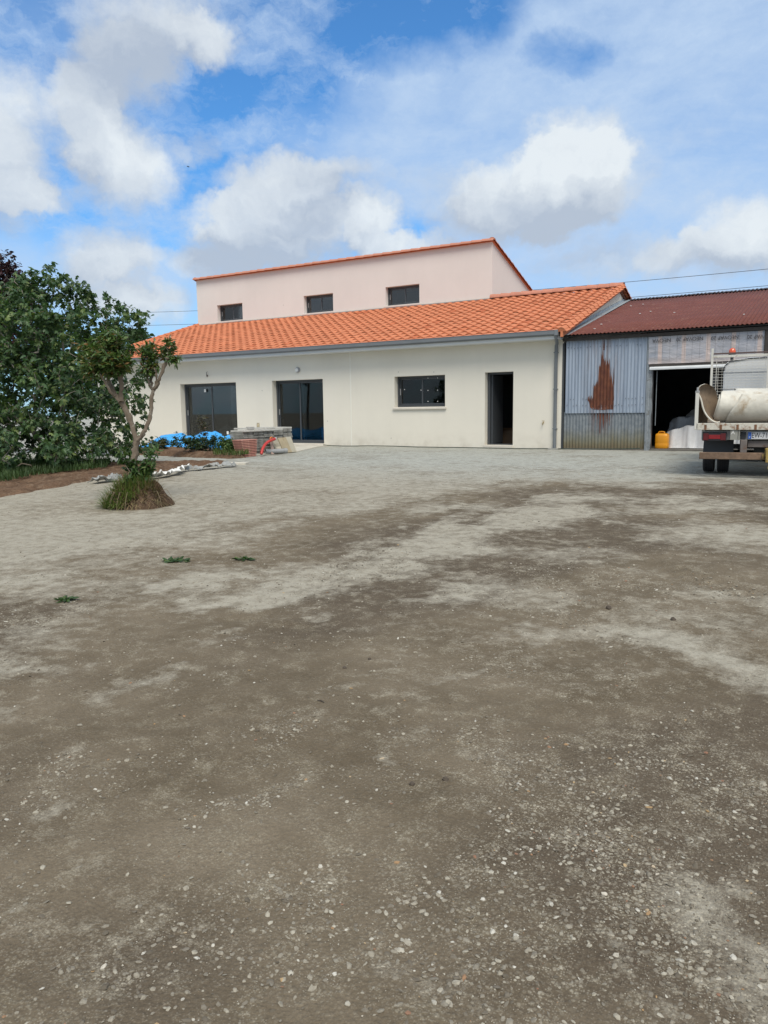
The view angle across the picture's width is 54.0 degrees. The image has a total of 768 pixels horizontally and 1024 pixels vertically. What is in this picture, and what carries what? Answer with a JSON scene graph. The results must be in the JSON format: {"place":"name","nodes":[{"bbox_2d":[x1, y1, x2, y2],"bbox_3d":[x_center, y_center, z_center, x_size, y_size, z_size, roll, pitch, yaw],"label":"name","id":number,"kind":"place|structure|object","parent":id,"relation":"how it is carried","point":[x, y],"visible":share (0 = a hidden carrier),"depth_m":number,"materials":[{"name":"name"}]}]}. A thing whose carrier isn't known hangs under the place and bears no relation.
{"place":"outdoors","nodes":[
{"label":"outdoors","id":0,"kind":"place"},
{"bbox_2d":[0,456,111,480],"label":"grass","id":1,"kind":"structure","parent":0,"point":[35,468],"depth_m":14.86,"materials":[{"name":"green plant"}]},
{"bbox_2d":[211,446,250,454],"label":"plant","id":2,"kind":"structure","parent":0,"point":[230,452],"depth_m":19.26,"materials":[{"name":"green plant"}]},
{"bbox_2d":[0,416,767,1023],"bbox_3d":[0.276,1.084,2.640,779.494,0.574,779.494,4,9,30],"label":"ground","id":3,"kind":"structure","parent":0,"point":[72,546],"depth_m":3.23,"materials":[{"name":"grey gravel"}]},
{"bbox_2d":[0,249,50,368],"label":"purple tree","id":4,"kind":"object","parent":3,"relation":"on","point":[7,270],"visible":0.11,"depth_m":21.67,"materials":[{"name":"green plant"}]},
{"bbox_2d":[54,595,78,602],"bbox_3d":[-2.310,0.625,5.487,0.186,0.044,0.156,-4,8,-22],"label":"yard weed","id":5,"kind":"object","parent":3,"relation":"on","point":[65,598],"visible":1,"depth_m":5.45,"materials":[{"name":"green plant"}]},
{"bbox_2d":[25,323,154,418],"bbox_3d":[-15.810,-7.099,40.298,6.842,6.277,5.206,0,8,6],"label":"bushy tree","id":6,"kind":"object","parent":3,"relation":"on","point":[95,384],"visible":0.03,"depth_m":39.38,"materials":[{"name":"green plant"}]},
{"bbox_2d":[87,473,121,482],"bbox_3d":[-4.840,-0.599,13.168,0.466,0.145,0.560,1,8,12],"label":"edging fabric","id":7,"kind":"object","parent":3,"relation":"on","point":[105,478],"visible":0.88,"depth_m":13.12,"materials":[{"name":"white fabric"}]},
{"bbox_2d":[0,460,222,497],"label":"planting bed","id":8,"kind":"object","parent":3,"relation":"on","point":[25,484],"visible":0.4,"depth_m":13.73,"materials":[{"name":"soil"}]},
{"bbox_2d":[0,261,158,470],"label":"fig tree","id":9,"kind":"object","parent":8,"relation":"on","point":[51,448],"visible":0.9,"depth_m":15.41,"materials":[{"name":"green plant"}]},
{"bbox_2d":[90,471,156,510],"bbox_3d":[-3.500,-0.307,10.259,1.037,0.589,1.222,-2,8,-8],"label":"grass tuft","id":10,"kind":"object","parent":3,"relation":"on","point":[109,502],"visible":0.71,"depth_m":10.00,"materials":[{"name":"green plant"}]},
{"bbox_2d":[103,480,174,509],"bbox_3d":[-3.368,-0.248,10.240,1.019,0.400,0.881,4,9,30],"label":"earth mound","id":11,"kind":"object","parent":3,"relation":"on","point":[168,501],"visible":0.48,"depth_m":10.00,"materials":[{"name":"soil"}]},
{"bbox_2d":[74,327,184,494],"bbox_3d":[-3.399,-1.309,10.172,1.437,2.312,0.708,-4,9,-25],"label":"pruned tree","id":12,"kind":"object","parent":11,"relation":"on","point":[107,353],"visible":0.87,"depth_m":10.06,"materials":[{"name":"green plant"}]},
{"bbox_2d":[105,476,175,510],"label":"dry grass","id":13,"kind":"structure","parent":11,"relation":"on","point":[146,488],"depth_m":10.03,"materials":[{"name":"plant"}]},
{"bbox_2d":[152,464,188,476],"bbox_3d":[-3.969,-0.782,14.186,0.446,0.166,1.789,0,8,7],"label":"edging fabric","id":14,"kind":"object","parent":3,"relation":"on","point":[162,473],"visible":0.81,"depth_m":13.74,"materials":[{"name":"white fabric"}]},
{"bbox_2d":[162,556,189,562],"bbox_3d":[-1.860,0.425,6.745,0.274,0.042,0.177,-2,8,-6],"label":"yard weed","id":15,"kind":"object","parent":3,"relation":"on","point":[171,559],"visible":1,"depth_m":6.72,"materials":[{"name":"green plant"}]},
{"bbox_2d":[117,446,245,458],"bbox_3d":[-5.844,-1.730,21.625,6.880,0.231,2.273,5,10,38],"label":"shrub bed","id":16,"kind":"object","parent":3,"relation":"on","point":[172,451],"visible":0.39,"depth_m":20.24,"materials":[{"name":"soil"}]},
{"bbox_2d":[145,437,169,448],"bbox_3d":[-6.641,-1.960,21.983,0.780,0.460,0.596,1,8,10],"label":"leafy weed","id":17,"kind":"object","parent":16,"relation":"on","point":[163,442],"visible":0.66,"depth_m":21.94,"materials":[{"name":"green plant"}]},
{"bbox_2d":[168,431,216,451],"bbox_3d":[-5.225,-1.871,20.348,1.150,0.647,0.972,4,9,30],"label":"rose bush","id":18,"kind":"object","parent":16,"relation":"on","point":[194,444],"visible":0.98,"depth_m":20.28,"materials":[{"name":"green plant"}]},
{"bbox_2d":[196,415,209,441],"bbox_3d":[-5.175,-2.312,21.642,0.437,1.061,0.349,-6,9,-31],"label":"tall weed","id":19,"kind":"object","parent":16,"relation":"on","point":[203,426],"visible":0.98,"depth_m":21.61,"materials":[{"name":"green plant"}]},
{"bbox_2d":[200,434,220,450],"bbox_3d":[-4.644,-1.855,20.328,0.619,0.530,0.430,4,9,30],"label":"rose bush","id":20,"kind":"object","parent":16,"relation":"on","point":[212,440],"visible":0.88,"depth_m":20.28,"materials":[{"name":"green plant"}]},
{"bbox_2d":[214,435,234,452],"bbox_3d":[-4.149,-1.769,19.858,0.660,0.537,0.758,2,8,21],"label":"leafy weed","id":21,"kind":"object","parent":16,"relation":"on","point":[226,443],"visible":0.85,"depth_m":19.66,"materials":[{"name":"green plant"}]},
{"bbox_2d":[81,444,326,454],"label":"terrace","id":22,"kind":"structure","parent":3,"relation":"on","point":[298,448],"depth_m":23.90,"materials":[{"name":"concrete"}]},
{"bbox_2d":[139,431,229,447],"bbox_3d":[-5.989,-2.325,24.161,4.502,0.538,1.575,4,9,30],"label":"blue tarpaulin","id":23,"kind":"object","parent":22,"relation":"on","point":[169,436],"visible":0.2,"depth_m":23.89,"materials":[{"name":"blue plastic"}]},
{"bbox_2d":[185,460,236,469],"bbox_3d":[-3.554,-0.967,15.553,0.376,0.130,1.389,5,9,34],"label":"edging fabric","id":24,"kind":"object","parent":3,"relation":"on","point":[217,464],"visible":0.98,"depth_m":15.60,"materials":[{"name":"white fabric"}]},
{"bbox_2d":[231,462,248,464],"bbox_3d":[-3.210,-1.063,16.634,0.400,0.070,0.240,1,8,10],"label":"kerb block","id":25,"kind":"object","parent":3,"relation":"on","point":[241,463],"depth_m":16.52,"materials":[{"name":"concrete"}]},
{"bbox_2d":[231,556,253,560],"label":"yard weed","id":26,"kind":"object","parent":3,"relation":"on","point":[243,557],"visible":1,"depth_m":6.75,"materials":[{"name":"green plant"}]},
{"bbox_2d":[260,437,276,454],"bbox_3d":[-3.090,-1.760,20.094,0.099,0.425,0.920,2,8,18],"label":"red conduit","id":27,"kind":"object","parent":3,"relation":"on","point":[265,444],"visible":1,"depth_m":19.91,"materials":[{"name":"plastic"}]},
{"bbox_2d":[270,437,273,453],"bbox_3d":[-3.039,-1.806,20.415,0.104,0.464,0.258,-2,8,-12],"label":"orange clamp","id":28,"kind":"object","parent":3,"relation":"on","point":[271,445],"visible":0.62,"depth_m":20.40,"materials":[{"name":"plastic"}]},
{"bbox_2d":[265,448,287,453],"bbox_3d":[-2.923,-1.654,20.471,0.623,0.140,0.138,-5,9,-29],"label":"drain pipe","id":29,"kind":"object","parent":3,"relation":"on","point":[283,450],"visible":1,"depth_m":20.42,"materials":[{"name":"grey plastic"}]},
{"bbox_2d":[273,439,281,453],"bbox_3d":[-2.945,-1.809,20.716,0.188,0.409,0.340,4,9,30],"label":"leaning slab","id":30,"kind":"object","parent":3,"relation":"on","point":[276,444],"depth_m":20.70,"materials":[{"name":"beige stone"}]},
{"bbox_2d":[277,437,291,452],"bbox_3d":[-2.770,-1.862,21.010,0.188,0.428,0.420,4,9,30],"label":"leaning slab","id":31,"kind":"object","parent":3,"relation":"on","point":[283,442],"depth_m":21.02,"materials":[{"name":"beige stone"}]},
{"bbox_2d":[286,437,296,451],"bbox_3d":[-2.636,-1.906,21.285,0.179,0.438,0.306,4,9,30],"label":"leaning slab","id":32,"kind":"object","parent":3,"relation":"on","point":[291,444],"depth_m":21.29,"materials":[{"name":"beige stone"}]},
{"bbox_2d":[98,237,648,449],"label":"house","id":33,"kind":"structure","parent":3,"relation":"on","point":[459,344],"depth_m":26.44,"materials":[{"name":"paint"}]},
{"bbox_2d":[184,383,235,435],"bbox_3d":[-6.333,-3.696,27.985,2.746,2.126,0.090,4,9,30],"label":"patio door","id":34,"kind":"structure","parent":33,"relation":"in","point":[213,400],"depth_m":28.03,"materials":[{"name":"glass"}]},
{"bbox_2d":[216,304,243,322],"bbox_3d":[-6.969,-9.076,34.445,1.610,0.808,0.350,4,9,30],"label":"window","id":35,"kind":"structure","parent":33,"relation":"in","point":[234,312],"depth_m":34.59,"materials":[{"name":"glass"}]},
{"bbox_2d":[276,379,324,444],"bbox_3d":[-2.892,-3.397,25.797,2.200,2.218,0.410,4,9,30],"label":"patio door","id":36,"kind":"structure","parent":33,"relation":"in","point":[296,442],"depth_m":25.96,"materials":[{"name":"metal"}]},
{"bbox_2d":[302,294,333,314],"bbox_3d":[-2.719,-8.794,31.962,1.610,0.808,0.350,4,9,30],"label":"window","id":37,"kind":"structure","parent":33,"relation":"in","point":[322,311],"depth_m":32.05,"materials":[{"name":"metal"}]},
{"bbox_2d":[384,285,419,307],"bbox_3d":[0.780,-8.562,29.917,1.630,0.808,0.350,4,9,30],"label":"window","id":38,"kind":"structure","parent":33,"relation":"in","point":[412,286],"depth_m":30.01,"materials":[{"name":"metal"}]},
{"bbox_2d":[392,375,446,409],"bbox_3d":[1.149,-3.702,23.366,1.860,1.023,0.350,4,9,30],"label":"window","id":39,"kind":"structure","parent":33,"relation":"in","point":[422,405],"depth_m":23.48,"materials":[{"name":"metal"}]},
{"bbox_2d":[503,428,512,443],"bbox_3d":[4.103,-2.413,23.783,0.600,0.510,0.780,4,9,30],"label":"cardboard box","id":40,"kind":"object","parent":33,"relation":"on","point":[507,435],"visible":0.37,"depth_m":23.66,"materials":[{"name":"brown cardboard"}]},
{"bbox_2d":[327,445,639,449],"bbox_3d":[2.388,-1.950,22.544,10.202,0.085,0.083,4,9,30],"label":"kerb","id":41,"kind":"object","parent":3,"relation":"on","point":[483,447],"visible":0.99,"depth_m":22.32,"materials":[{"name":"grey concrete"}]},
{"bbox_2d":[561,288,767,450],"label":"corrugated shed","id":42,"kind":"structure","parent":3,"relation":"on","point":[630,391],"depth_m":20.47,"materials":[{"name":"metal"}]},
{"bbox_2d":[655,431,669,448],"bbox_3d":[7.495,-1.950,20.300,0.350,0.461,0.280,4,9,30],"label":"jerrycan","id":43,"kind":"object","parent":42,"relation":"on","point":[661,440],"visible":1,"depth_m":20.18,"materials":[{"name":"yellow plastic"}]},
{"bbox_2d":[667,416,694,431],"bbox_3d":[9.818,-2.308,20.850,3.720,0.951,1.380,4,9,30],"label":"grey blanket","id":44,"kind":"object","parent":42,"relation":"on","point":[678,422],"visible":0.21,"depth_m":21.09,"materials":[{"name":"fabric"}]},
{"bbox_2d":[668,425,739,447],"bbox_3d":[9.326,-2.016,19.971,3.630,0.622,1.110,4,9,30],"label":"white cloth","id":45,"kind":"object","parent":42,"relation":"on","point":[687,436],"visible":0.3,"depth_m":20.20,"materials":[{"name":"white fabric"}]},
{"bbox_2d":[686,390,722,415],"bbox_3d":[10.917,-3.047,22.230,4.140,2.015,2.430,4,9,30],"label":"dark heap cover","id":46,"kind":"object","parent":42,"relation":"on","point":[691,413],"visible":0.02,"depth_m":22.18,"materials":[{"name":"plastic"}]},
{"bbox_2d":[694,348,767,471],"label":"flatbed truck","id":47,"kind":"object","parent":3,"relation":"on","point":[718,439],"visible":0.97,"depth_m":12.67,"materials":[{"name":"white paint"}]},
{"bbox_2d":[702,405,707,422],"bbox_3d":[5.387,-1.649,12.688,0.120,0.300,0.028,4,9,30],"label":"wood board","id":48,"kind":"object","parent":47,"relation":"on","point":[704,418],"visible":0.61,"depth_m":12.68,"materials":[{"name":"wood"}]},
{"bbox_2d":[699,384,767,422],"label":"pipe","id":49,"kind":"object","parent":47,"relation":"on","point":[742,405],"visible":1,"depth_m":12.33,"materials":[{"name":"white plastic"}]},
{"bbox_2d":[0,0,767,415],"label":"sky","id":50,"kind":"structure","parent":0,"point":[595,141],"materials":[{"name":"blue"}]},
{"bbox_2d":[82,285,767,326],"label":"power line","id":51,"kind":"object","parent":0,"point":[631,297],"visible":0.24,"depth_m":46.85,"materials":[{"name":"metal"}]},
{"bbox_2d":[94,269,764,313],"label":"power line","id":52,"kind":"object","parent":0,"point":[607,283],"visible":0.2,"depth_m":47.35,"materials":[{"name":"metal"}]},
{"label":"slab","id":53,"kind":"object","parent":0,"visible":0},
{"bbox_2d":[253,429,273,430],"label":"slab","id":54,"kind":"structure","parent":53,"relation":"on","point":[265,429],"depth_m":20.76,"materials":[{"name":"grey concrete"}]},
{"bbox_3d":[-3.606,-1.621,19.654,0.300,0.042,0.524,4,9,30],"label":"clay tile","id":55,"kind":"object","parent":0,"visible":0},
{"bbox_2d":[234,447,256,449],"bbox_3d":[-3.608,-1.662,19.645,0.300,0.042,0.543,4,9,30],"label":"clay tile","id":56,"kind":"object","parent":55,"relation":"on","point":[245,448],"visible":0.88,"depth_m":19.48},
{"bbox_2d":[234,445,256,447],"bbox_3d":[-3.611,-1.703,19.637,0.300,0.042,0.562,4,9,30],"label":"clay tile","id":57,"kind":"object","parent":56,"relation":"on","point":[244,446],"visible":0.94,"depth_m":19.45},
{"bbox_2d":[233,444,256,445],"bbox_3d":[-3.613,-1.743,19.628,0.300,0.042,0.581,4,9,30],"label":"clay tile","id":58,"kind":"object","parent":57,"relation":"on","point":[246,445],"visible":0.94,"depth_m":19.50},
{"bbox_2d":[233,442,256,444],"bbox_3d":[-3.616,-1.784,19.619,0.300,0.042,0.600,4,9,30],"label":"clay tile","id":59,"kind":"object","parent":58,"relation":"on","point":[244,443],"visible":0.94,"depth_m":19.42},
{"bbox_2d":[233,441,256,442],"bbox_3d":[-3.618,-1.825,19.610,0.300,0.042,0.620,4,9,30],"label":"clay tile","id":60,"kind":"object","parent":59,"relation":"on","point":[245,442],"visible":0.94,"depth_m":19.45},
{"bbox_2d":[232,439,256,441],"bbox_3d":[-3.621,-1.865,19.601,0.300,0.042,0.639,4,9,30],"label":"clay tile","id":61,"kind":"object","parent":60,"relation":"on","point":[241,440],"visible":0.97,"depth_m":19.48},
{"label":"slab","id":62,"kind":"object","parent":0,"visible":0},
{"bbox_2d":[270,427,291,428],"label":"slab","id":63,"kind":"structure","parent":62,"relation":"on","point":[280,427],"depth_m":21.45,"materials":[{"name":"grey concrete"}]},
{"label":"slab","id":64,"kind":"object","parent":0,"visible":0},
{"bbox_2d":[230,436,253,437],"bbox_3d":[-3.809,-2.006,20.198,0.470,0.037,0.398,4,9,31],"label":"slab","id":65,"kind":"object","parent":64,"relation":"on","point":[243,437],"depth_m":20.10,"materials":[{"name":"grey concrete"}]},
{"bbox_2d":[230,435,252,436],"bbox_3d":[-3.829,-2.048,20.210,0.470,0.037,0.398,4,9,30],"label":"slab","id":66,"kind":"object","parent":65,"relation":"on","point":[240,435],"depth_m":20.04,"materials":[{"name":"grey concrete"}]},
{"bbox_2d":[229,433,252,434],"bbox_3d":[-3.836,-2.090,20.210,0.470,0.038,0.398,4,9,29],"label":"slab","id":67,"kind":"object","parent":66,"relation":"on","point":[242,434],"depth_m":20.12,"materials":[{"name":"grey concrete"}]},
{"bbox_2d":[229,432,252,433],"bbox_3d":[-3.836,-2.129,20.203,0.470,0.035,0.398,4,9,31],"label":"slab","id":68,"kind":"object","parent":67,"relation":"on","point":[240,432],"depth_m":20.03,"materials":[{"name":"grey concrete"}]},
{"bbox_2d":[231,430,253,431],"bbox_3d":[-3.791,-2.170,20.171,0.470,0.042,0.414,4,9,30],"label":"slab","id":69,"kind":"object","parent":68,"relation":"on","point":[242,430],"depth_m":20.01,"materials":[{"name":"grey concrete"}]}
]}

